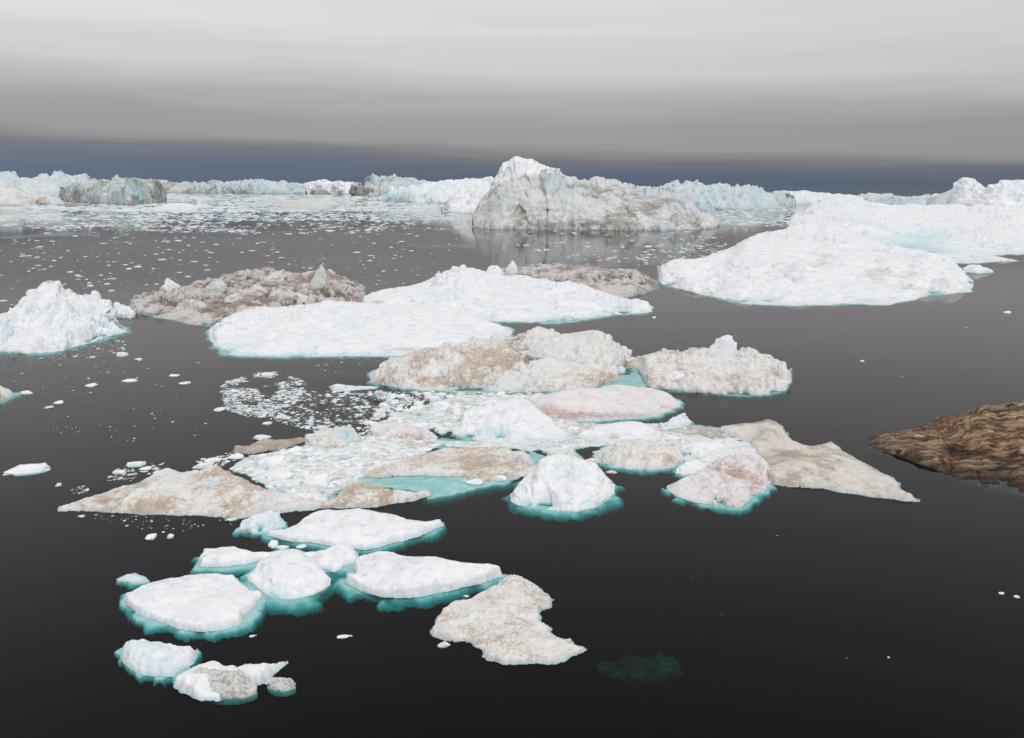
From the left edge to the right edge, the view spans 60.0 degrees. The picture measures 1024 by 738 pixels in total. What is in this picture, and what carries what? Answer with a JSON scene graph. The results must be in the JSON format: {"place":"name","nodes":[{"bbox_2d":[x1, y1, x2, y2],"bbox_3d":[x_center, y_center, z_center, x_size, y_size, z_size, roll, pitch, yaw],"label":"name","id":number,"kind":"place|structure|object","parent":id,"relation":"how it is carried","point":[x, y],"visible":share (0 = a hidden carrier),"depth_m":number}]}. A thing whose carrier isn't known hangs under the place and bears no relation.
{"place":"outdoors","nodes":[
{"label":"outdoors","id":0,"kind":"place"},
{"bbox_2d":[0,256,1023,737],"bbox_3d":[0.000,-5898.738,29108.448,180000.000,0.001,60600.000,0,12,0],"label":"water","id":1,"kind":"structure","parent":0,"point":[802,612],"depth_m":203.16},
{"bbox_2d":[0,187,1023,280],"bbox_3d":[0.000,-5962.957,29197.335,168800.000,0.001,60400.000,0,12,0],"label":"water","id":2,"kind":"structure","parent":0,"point":[471,244],"depth_m":672.06},
{"bbox_2d":[0,204,23,206],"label":"ice floe","id":3,"kind":"object","parent":2,"relation":"on","point":[9,205],"visible":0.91,"depth_m":1840.82},
{"bbox_2d":[0,386,25,407],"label":"ice floe","id":4,"kind":"object","parent":2,"relation":"on","point":[7,396],"visible":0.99,"depth_m":171.94},
{"bbox_2d":[0,185,38,204],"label":"iceberg","id":5,"kind":"object","parent":2,"relation":"on","point":[10,195],"visible":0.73,"depth_m":1999.93},
{"bbox_2d":[20,390,32,394],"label":"ice chunk","id":6,"kind":"object","parent":2,"relation":"on","point":[26,392],"visible":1,"depth_m":174.91},
{"bbox_2d":[3,462,50,476],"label":"ice chunk","id":7,"kind":"object","parent":2,"relation":"on","point":[20,470],"visible":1,"depth_m":126.89},
{"bbox_2d":[0,170,104,199],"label":"iceberg","id":8,"kind":"object","parent":2,"relation":"on","point":[42,184],"visible":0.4,"depth_m":2429.05},
{"bbox_2d":[36,195,75,204],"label":"iceberg","id":9,"kind":"object","parent":2,"relation":"on","point":[46,200],"visible":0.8,"depth_m":1973.25},
{"bbox_2d":[0,281,135,359],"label":"iceberg","id":10,"kind":"object","parent":2,"relation":"on","point":[55,319],"visible":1,"depth_m":242.62},
{"bbox_2d":[56,203,90,206],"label":"ice floe","id":11,"kind":"object","parent":2,"relation":"on","point":[70,205],"visible":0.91,"depth_m":1861.08},
{"bbox_2d":[85,383,97,387],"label":"ice chunk","id":12,"kind":"object","parent":2,"relation":"on","point":[91,385],"visible":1,"depth_m":181.59},
{"bbox_2d":[59,174,166,204],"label":"iceberg","id":13,"kind":"object","parent":2,"relation":"on","point":[116,190],"visible":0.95,"depth_m":2071.71},
{"bbox_2d":[112,470,125,474],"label":"ice chunk","id":14,"kind":"object","parent":2,"relation":"on","point":[115,472],"visible":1,"depth_m":126.36},
{"bbox_2d":[116,352,128,357],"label":"ice chunk","id":15,"kind":"object","parent":2,"relation":"on","point":[121,354],"visible":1,"depth_m":214.14},
{"bbox_2d":[113,302,135,319],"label":"ice floe","id":16,"kind":"object","parent":2,"relation":"on","point":[123,312],"visible":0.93,"depth_m":278.27},
{"bbox_2d":[121,379,136,382],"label":"ice chunk","id":17,"kind":"object","parent":2,"relation":"on","point":[130,380],"visible":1,"depth_m":186.06},
{"bbox_2d":[116,573,149,589],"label":"ice floe","id":18,"kind":"object","parent":2,"relation":"on","point":[132,581],"visible":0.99,"depth_m":91.93},
{"bbox_2d":[126,461,146,467],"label":"ice chunk","id":19,"kind":"object","parent":2,"relation":"on","point":[136,464],"visible":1,"depth_m":129.70},
{"bbox_2d":[139,466,151,469],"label":"ice chunk","id":20,"kind":"object","parent":2,"relation":"on","point":[146,468],"visible":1,"depth_m":128.02},
{"bbox_2d":[145,533,156,539],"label":"ice chunk","id":21,"kind":"object","parent":2,"relation":"on","point":[151,536],"visible":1,"depth_m":102.90},
{"bbox_2d":[114,639,202,687],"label":"ice floe","id":22,"kind":"object","parent":2,"relation":"on","point":[144,660],"visible":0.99,"depth_m":75.40},
{"bbox_2d":[151,203,197,211],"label":"ice floe","id":23,"kind":"object","parent":2,"relation":"on","point":[178,207],"visible":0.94,"depth_m":1585.69},
{"bbox_2d":[145,178,223,192],"bbox_3d":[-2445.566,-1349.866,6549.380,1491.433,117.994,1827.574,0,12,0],"label":"iceberg","id":24,"kind":"object","parent":2,"relation":"on","point":[210,186],"visible":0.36,"depth_m":6160.77},
{"bbox_2d":[58,464,323,518],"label":"ice floe","id":25,"kind":"object","parent":2,"relation":"on","point":[215,490],"visible":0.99,"depth_m":113.54},
{"bbox_2d":[118,573,266,642],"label":"ice floe","id":26,"kind":"object","parent":2,"relation":"on","point":[214,607],"visible":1,"depth_m":84.99},
{"bbox_2d":[192,462,213,468],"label":"ice chunk","id":27,"kind":"object","parent":2,"relation":"on","point":[201,465],"visible":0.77,"depth_m":128.78},
{"bbox_2d":[173,661,236,701],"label":"ice floe","id":28,"kind":"object","parent":2,"relation":"on","point":[192,683],"visible":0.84,"depth_m":71.70},
{"bbox_2d":[204,458,226,462],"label":"ice chunk","id":29,"kind":"object","parent":2,"relation":"on","point":[216,460],"visible":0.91,"depth_m":131.88},
{"bbox_2d":[213,407,224,411],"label":"ice chunk","id":30,"kind":"object","parent":2,"relation":"on","point":[220,409],"visible":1,"depth_m":161.59},
{"bbox_2d":[195,667,257,704],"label":"ice floe","id":31,"kind":"object","parent":2,"relation":"on","point":[237,687],"visible":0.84,"depth_m":71.43},
{"bbox_2d":[189,546,272,577],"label":"ice floe","id":32,"kind":"object","parent":2,"relation":"on","point":[234,561],"visible":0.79,"depth_m":95.86},
{"bbox_2d":[228,453,243,458],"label":"ice chunk","id":33,"kind":"object","parent":2,"relation":"on","point":[238,456],"visible":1,"depth_m":133.42},
{"bbox_2d":[229,465,246,469],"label":"ice chunk","id":34,"kind":"object","parent":2,"relation":"on","point":[237,467],"visible":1,"depth_m":128.31},
{"bbox_2d":[129,264,368,328],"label":"iceberg","id":35,"kind":"object","parent":2,"relation":"on","point":[207,303],"visible":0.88,"depth_m":306.79},
{"bbox_2d":[232,509,288,538],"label":"ice floe","id":36,"kind":"object","parent":2,"relation":"on","point":[256,525],"visible":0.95,"depth_m":105.84},
{"bbox_2d":[233,661,287,684],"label":"ice floe","id":37,"kind":"object","parent":2,"relation":"on","point":[258,674],"visible":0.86,"depth_m":73.53},
{"bbox_2d":[216,178,306,193],"bbox_3d":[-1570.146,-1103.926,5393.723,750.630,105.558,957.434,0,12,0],"label":"iceberg","id":38,"kind":"object","parent":2,"relation":"on","point":[255,186],"visible":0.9,"depth_m":5095.42},
{"bbox_2d":[253,434,270,440],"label":"ice chunk","id":39,"kind":"object","parent":2,"relation":"on","point":[259,437],"visible":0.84,"depth_m":143.33},
{"bbox_2d":[259,463,268,468],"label":"ice chunk","id":40,"kind":"object","parent":2,"relation":"on","point":[265,465],"visible":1,"depth_m":128.76},
{"bbox_2d":[261,372,273,376],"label":"ice chunk","id":41,"kind":"object","parent":2,"relation":"on","point":[268,373],"visible":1,"depth_m":192.00},
{"bbox_2d":[233,437,304,453],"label":"ice floe","id":42,"kind":"object","parent":2,"relation":"on","point":[262,445],"visible":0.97,"depth_m":138.05},
{"bbox_2d":[255,454,291,464],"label":"ice chunk","id":43,"kind":"object","parent":2,"relation":"on","point":[278,459],"visible":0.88,"depth_m":130.56},
{"bbox_2d":[268,540,278,548],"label":"ice chunk","id":44,"kind":"object","parent":2,"relation":"on","point":[273,544],"visible":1,"depth_m":100.74},
{"bbox_2d":[267,485,291,492],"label":"ice chunk","id":45,"kind":"object","parent":2,"relation":"on","point":[284,489],"visible":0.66,"depth_m":118.35},
{"bbox_2d":[264,677,295,696],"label":"ice floe","id":46,"kind":"object","parent":2,"relation":"on","point":[282,687],"visible":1,"depth_m":72.18},
{"bbox_2d":[265,469,295,480],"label":"ice chunk","id":47,"kind":"object","parent":2,"relation":"on","point":[279,474],"visible":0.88,"depth_m":123.59},
{"bbox_2d":[276,414,287,418],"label":"ice chunk","id":48,"kind":"object","parent":2,"relation":"on","point":[280,416],"visible":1,"depth_m":156.76},
{"bbox_2d":[276,545,288,549],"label":"ice chunk","id":49,"kind":"object","parent":2,"relation":"on","point":[282,547],"visible":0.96,"depth_m":100.00},
{"bbox_2d":[238,548,345,616],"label":"ice floe","id":50,"kind":"object","parent":2,"relation":"on","point":[296,582],"visible":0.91,"depth_m":90.58},
{"bbox_2d":[287,446,302,451],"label":"ice chunk","id":51,"kind":"object","parent":2,"relation":"on","point":[300,449],"visible":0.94,"depth_m":136.94},
{"bbox_2d":[296,544,306,548],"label":"ice chunk","id":52,"kind":"object","parent":2,"relation":"on","point":[302,546],"visible":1,"depth_m":100.32},
{"bbox_2d":[273,198,345,210],"bbox_3d":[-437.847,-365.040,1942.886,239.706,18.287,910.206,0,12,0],"label":"ice floe","id":53,"kind":"object","parent":2,"relation":"on","point":[321,204],"visible":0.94,"depth_m":1707.80},
{"bbox_2d":[301,472,332,485],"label":"ice chunk","id":54,"kind":"object","parent":2,"relation":"on","point":[321,478],"visible":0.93,"depth_m":121.96},
{"bbox_2d":[277,543,359,576],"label":"ice floe","id":55,"kind":"object","parent":2,"relation":"on","point":[337,560],"visible":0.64,"depth_m":96.13},
{"bbox_2d":[316,425,325,429],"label":"ice chunk","id":56,"kind":"object","parent":2,"relation":"on","point":[319,427],"visible":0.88,"depth_m":149.59},
{"bbox_2d":[303,179,354,193],"bbox_3d":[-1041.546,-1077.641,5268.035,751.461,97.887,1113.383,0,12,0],"label":"iceberg","id":57,"kind":"object","parent":2,"relation":"on","point":[323,186],"visible":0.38,"depth_m":5045.19},
{"bbox_2d":[304,426,360,447],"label":"ice floe","id":58,"kind":"object","parent":2,"relation":"on","point":[334,437],"visible":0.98,"depth_m":141.03},
{"bbox_2d":[322,455,352,460],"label":"ice chunk","id":59,"kind":"object","parent":2,"relation":"on","point":[339,457],"visible":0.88,"depth_m":132.38},
{"bbox_2d":[337,635,352,638],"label":"ice chunk","id":60,"kind":"object","parent":2,"relation":"on","point":[343,636],"visible":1,"depth_m":80.34},
{"bbox_2d":[260,508,447,555],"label":"ice floe","id":61,"kind":"object","parent":2,"relation":"on","point":[363,531],"visible":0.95,"depth_m":103.36},
{"bbox_2d":[329,384,378,391],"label":"ice floe","id":62,"kind":"object","parent":2,"relation":"on","point":[338,387],"visible":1,"depth_m":178.89},
{"bbox_2d":[202,300,516,366],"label":"iceberg","id":63,"kind":"object","parent":2,"relation":"on","point":[331,330],"visible":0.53,"depth_m":237.05},
{"bbox_2d":[358,454,367,457],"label":"ice chunk","id":64,"kind":"object","parent":2,"relation":"on","point":[363,456],"visible":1,"depth_m":133.71},
{"bbox_2d":[362,420,373,425],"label":"ice chunk","id":65,"kind":"object","parent":2,"relation":"on","point":[369,422],"visible":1,"depth_m":152.54},
{"bbox_2d":[320,481,432,508],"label":"ice floe","id":66,"kind":"object","parent":2,"relation":"on","point":[359,494],"visible":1,"depth_m":114.88},
{"bbox_2d":[372,390,385,399],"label":"ice chunk","id":67,"kind":"object","parent":2,"relation":"on","point":[378,394],"visible":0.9,"depth_m":171.18},
{"bbox_2d":[372,412,385,418],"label":"ice chunk","id":68,"kind":"object","parent":2,"relation":"on","point":[379,415],"visible":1,"depth_m":157.06},
{"bbox_2d":[348,173,433,196],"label":"iceberg","id":69,"kind":"object","parent":2,"relation":"on","point":[372,185],"visible":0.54,"depth_m":3665.97},
{"bbox_2d":[365,421,438,440],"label":"ice floe","id":70,"kind":"object","parent":2,"relation":"on","point":[399,430],"visible":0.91,"depth_m":145.99},
{"bbox_2d":[397,393,406,398],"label":"ice chunk","id":71,"kind":"object","parent":2,"relation":"on","point":[399,396],"visible":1,"depth_m":171.91},
{"bbox_2d":[411,410,421,414],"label":"ice chunk","id":72,"kind":"object","parent":2,"relation":"on","point":[417,412],"visible":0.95,"depth_m":158.92},
{"bbox_2d":[335,551,508,612],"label":"ice floe","id":73,"kind":"object","parent":2,"relation":"on","point":[388,581],"visible":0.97,"depth_m":90.41},
{"bbox_2d":[414,422,432,426],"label":"ice chunk","id":74,"kind":"object","parent":2,"relation":"on","point":[423,424],"visible":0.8,"depth_m":151.29},
{"bbox_2d":[422,448,431,451],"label":"ice chunk","id":75,"kind":"object","parent":2,"relation":"on","point":[427,449],"visible":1,"depth_m":137.02},
{"bbox_2d":[378,178,480,202],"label":"iceberg","id":76,"kind":"object","parent":2,"relation":"on","point":[441,191],"visible":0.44,"depth_m":2245.36},
{"bbox_2d":[330,438,545,506],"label":"ice floe","id":77,"kind":"object","parent":2,"relation":"on","point":[443,474],"visible":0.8,"depth_m":125.52},
{"bbox_2d":[431,401,450,406],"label":"ice chunk","id":78,"kind":"object","parent":2,"relation":"on","point":[440,404],"visible":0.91,"depth_m":164.66},
{"bbox_2d":[434,426,449,435],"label":"ice chunk","id":79,"kind":"object","parent":2,"relation":"on","point":[440,430],"visible":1,"depth_m":147.10},
{"bbox_2d":[437,641,449,647],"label":"ice chunk","id":80,"kind":"object","parent":2,"relation":"on","point":[444,644],"visible":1,"depth_m":78.76},
{"bbox_2d":[439,416,452,420],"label":"ice chunk","id":81,"kind":"object","parent":2,"relation":"on","point":[446,418],"visible":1,"depth_m":154.75},
{"bbox_2d":[465,478,482,484],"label":"ice chunk","id":82,"kind":"object","parent":2,"relation":"on","point":[477,481],"visible":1,"depth_m":121.95},
{"bbox_2d":[0,194,966,603],"bbox_3d":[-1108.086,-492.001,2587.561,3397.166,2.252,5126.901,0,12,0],"label":"brash ice","id":83,"kind":"structure","parent":2,"relation":"on","point":[234,216],"depth_m":384.45},
{"bbox_2d":[233,394,754,498],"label":"slush ice","id":84,"kind":"structure","parent":2,"relation":"on","point":[599,443],"depth_m":139.21},
{"bbox_2d":[493,475,507,480],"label":"ice chunk","id":85,"kind":"object","parent":2,"relation":"on","point":[503,477],"visible":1,"depth_m":123.80},
{"bbox_2d":[365,326,646,395],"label":"iceberg","id":86,"kind":"object","parent":2,"relation":"on","point":[539,359],"visible":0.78,"depth_m":190.20},
{"bbox_2d":[361,264,655,352],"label":"iceberg","id":87,"kind":"object","parent":2,"relation":"on","point":[564,307],"visible":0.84,"depth_m":300.38},
{"bbox_2d":[430,574,586,664],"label":"ice floe","id":88,"kind":"object","parent":2,"relation":"on","point":[500,622],"visible":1,"depth_m":81.00},
{"bbox_2d":[450,398,569,443],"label":"ice floe","id":89,"kind":"object","parent":2,"relation":"on","point":[515,420],"visible":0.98,"depth_m":147.97},
{"bbox_2d":[506,451,534,466],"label":"ice floe","id":90,"kind":"object","parent":2,"relation":"on","point":[521,458],"visible":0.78,"depth_m":129.37},
{"bbox_2d":[501,454,626,522],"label":"ice floe","id":91,"kind":"object","parent":2,"relation":"on","point":[561,488],"visible":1,"depth_m":115.19},
{"bbox_2d":[486,260,660,301],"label":"iceberg","id":92,"kind":"object","parent":2,"relation":"on","point":[628,283],"visible":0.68,"depth_m":366.56},
{"bbox_2d":[567,426,579,430],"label":"ice chunk","id":93,"kind":"object","parent":2,"relation":"on","point":[576,428],"visible":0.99,"depth_m":148.81},
{"bbox_2d":[441,156,718,229],"bbox_3d":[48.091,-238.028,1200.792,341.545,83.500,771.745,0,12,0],"label":"iceberg","id":94,"kind":"object","parent":2,"relation":"on","point":[517,192],"visible":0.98,"depth_m":876.72},
{"bbox_2d":[584,458,601,463],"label":"ice chunk","id":95,"kind":"object","parent":2,"relation":"on","point":[597,461],"visible":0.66,"depth_m":131.43},
{"bbox_2d":[592,450,605,453],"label":"ice chunk","id":96,"kind":"object","parent":2,"relation":"on","point":[600,451],"visible":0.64,"depth_m":135.03},
{"bbox_2d":[529,384,685,423],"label":"ice floe","id":97,"kind":"object","parent":2,"relation":"on","point":[613,403],"visible":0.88,"depth_m":163.31},
{"bbox_2d":[578,421,661,441],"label":"ice floe","id":98,"kind":"object","parent":2,"relation":"on","point":[622,430],"visible":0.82,"depth_m":145.38},
{"bbox_2d":[591,439,684,476],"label":"ice floe","id":99,"kind":"object","parent":2,"relation":"on","point":[641,457],"visible":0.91,"depth_m":131.47},
{"bbox_2d":[666,436,680,439],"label":"ice chunk","id":100,"kind":"object","parent":2,"relation":"on","point":[672,437],"visible":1,"depth_m":143.27},
{"bbox_2d":[659,413,694,428],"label":"ice floe","id":101,"kind":"object","parent":2,"relation":"on","point":[678,420],"visible":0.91,"depth_m":151.58},
{"bbox_2d":[672,459,706,478],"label":"ice floe","id":102,"kind":"object","parent":2,"relation":"on","point":[690,467],"visible":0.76,"depth_m":126.79},
{"bbox_2d":[664,424,733,438],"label":"ice floe","id":103,"kind":"object","parent":2,"relation":"on","point":[693,429],"visible":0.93,"depth_m":147.29},
{"bbox_2d":[678,440,725,458],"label":"ice floe","id":104,"kind":"object","parent":2,"relation":"on","point":[700,449],"visible":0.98,"depth_m":136.27},
{"bbox_2d":[623,180,795,209],"bbox_3d":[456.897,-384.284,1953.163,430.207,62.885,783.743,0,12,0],"label":"iceberg","id":105,"kind":"object","parent":2,"relation":"on","point":[719,195],"visible":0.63,"depth_m":1686.69},
{"bbox_2d":[706,464,716,468],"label":"ice chunk","id":106,"kind":"object","parent":2,"relation":"on","point":[710,466],"visible":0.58,"depth_m":128.52},
{"bbox_2d":[634,335,793,409],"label":"iceberg","id":107,"kind":"object","parent":2,"relation":"on","point":[722,366],"visible":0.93,"depth_m":183.96},
{"bbox_2d":[660,451,777,516],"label":"ice floe","id":108,"kind":"object","parent":2,"relation":"on","point":[739,484],"visible":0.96,"depth_m":118.66},
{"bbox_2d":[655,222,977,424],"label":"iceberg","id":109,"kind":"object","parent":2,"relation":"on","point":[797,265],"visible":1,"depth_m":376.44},
{"bbox_2d":[772,190,863,203],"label":"iceberg","id":110,"kind":"object","parent":2,"relation":"on","point":[805,197],"visible":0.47,"depth_m":2181.97},
{"bbox_2d":[719,419,919,501],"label":"ice floe","id":111,"kind":"object","parent":2,"relation":"on","point":[831,466],"visible":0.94,"depth_m":125.75},
{"bbox_2d":[857,193,893,201],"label":"iceberg","id":112,"kind":"object","parent":2,"relation":"on","point":[871,197],"visible":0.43,"depth_m":2238.50},
{"bbox_2d":[874,194,930,204],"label":"iceberg","id":113,"kind":"object","parent":2,"relation":"on","point":[900,200],"visible":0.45,"depth_m":1796.11},
{"bbox_2d":[786,197,1023,263],"bbox_3d":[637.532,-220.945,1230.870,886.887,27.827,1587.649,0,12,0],"label":"iceberg","id":114,"kind":"object","parent":2,"relation":"on","point":[961,233],"visible":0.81,"depth_m":767.07},
{"bbox_2d":[926,177,1023,206],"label":"iceberg","id":115,"kind":"object","parent":2,"relation":"on","point":[967,191],"visible":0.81,"depth_m":1313.24},
{"bbox_2d":[963,265,993,274],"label":"iceberg","id":116,"kind":"object","parent":2,"relation":"on","point":[978,269],"visible":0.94,"depth_m":420.98},
{"bbox_2d":[0,0,1023,186],"label":"sky","id":117,"kind":"structure","parent":0,"point":[760,93]},
{"bbox_2d":[596,651,684,685],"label":"ice","id":118,"kind":"structure","parent":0,"point":[659,667],"depth_m":76.39},
{"bbox_2d":[868,401,1023,500],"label":"rocky shore","id":119,"kind":"structure","parent":0,"point":[979,447],"depth_m":134.19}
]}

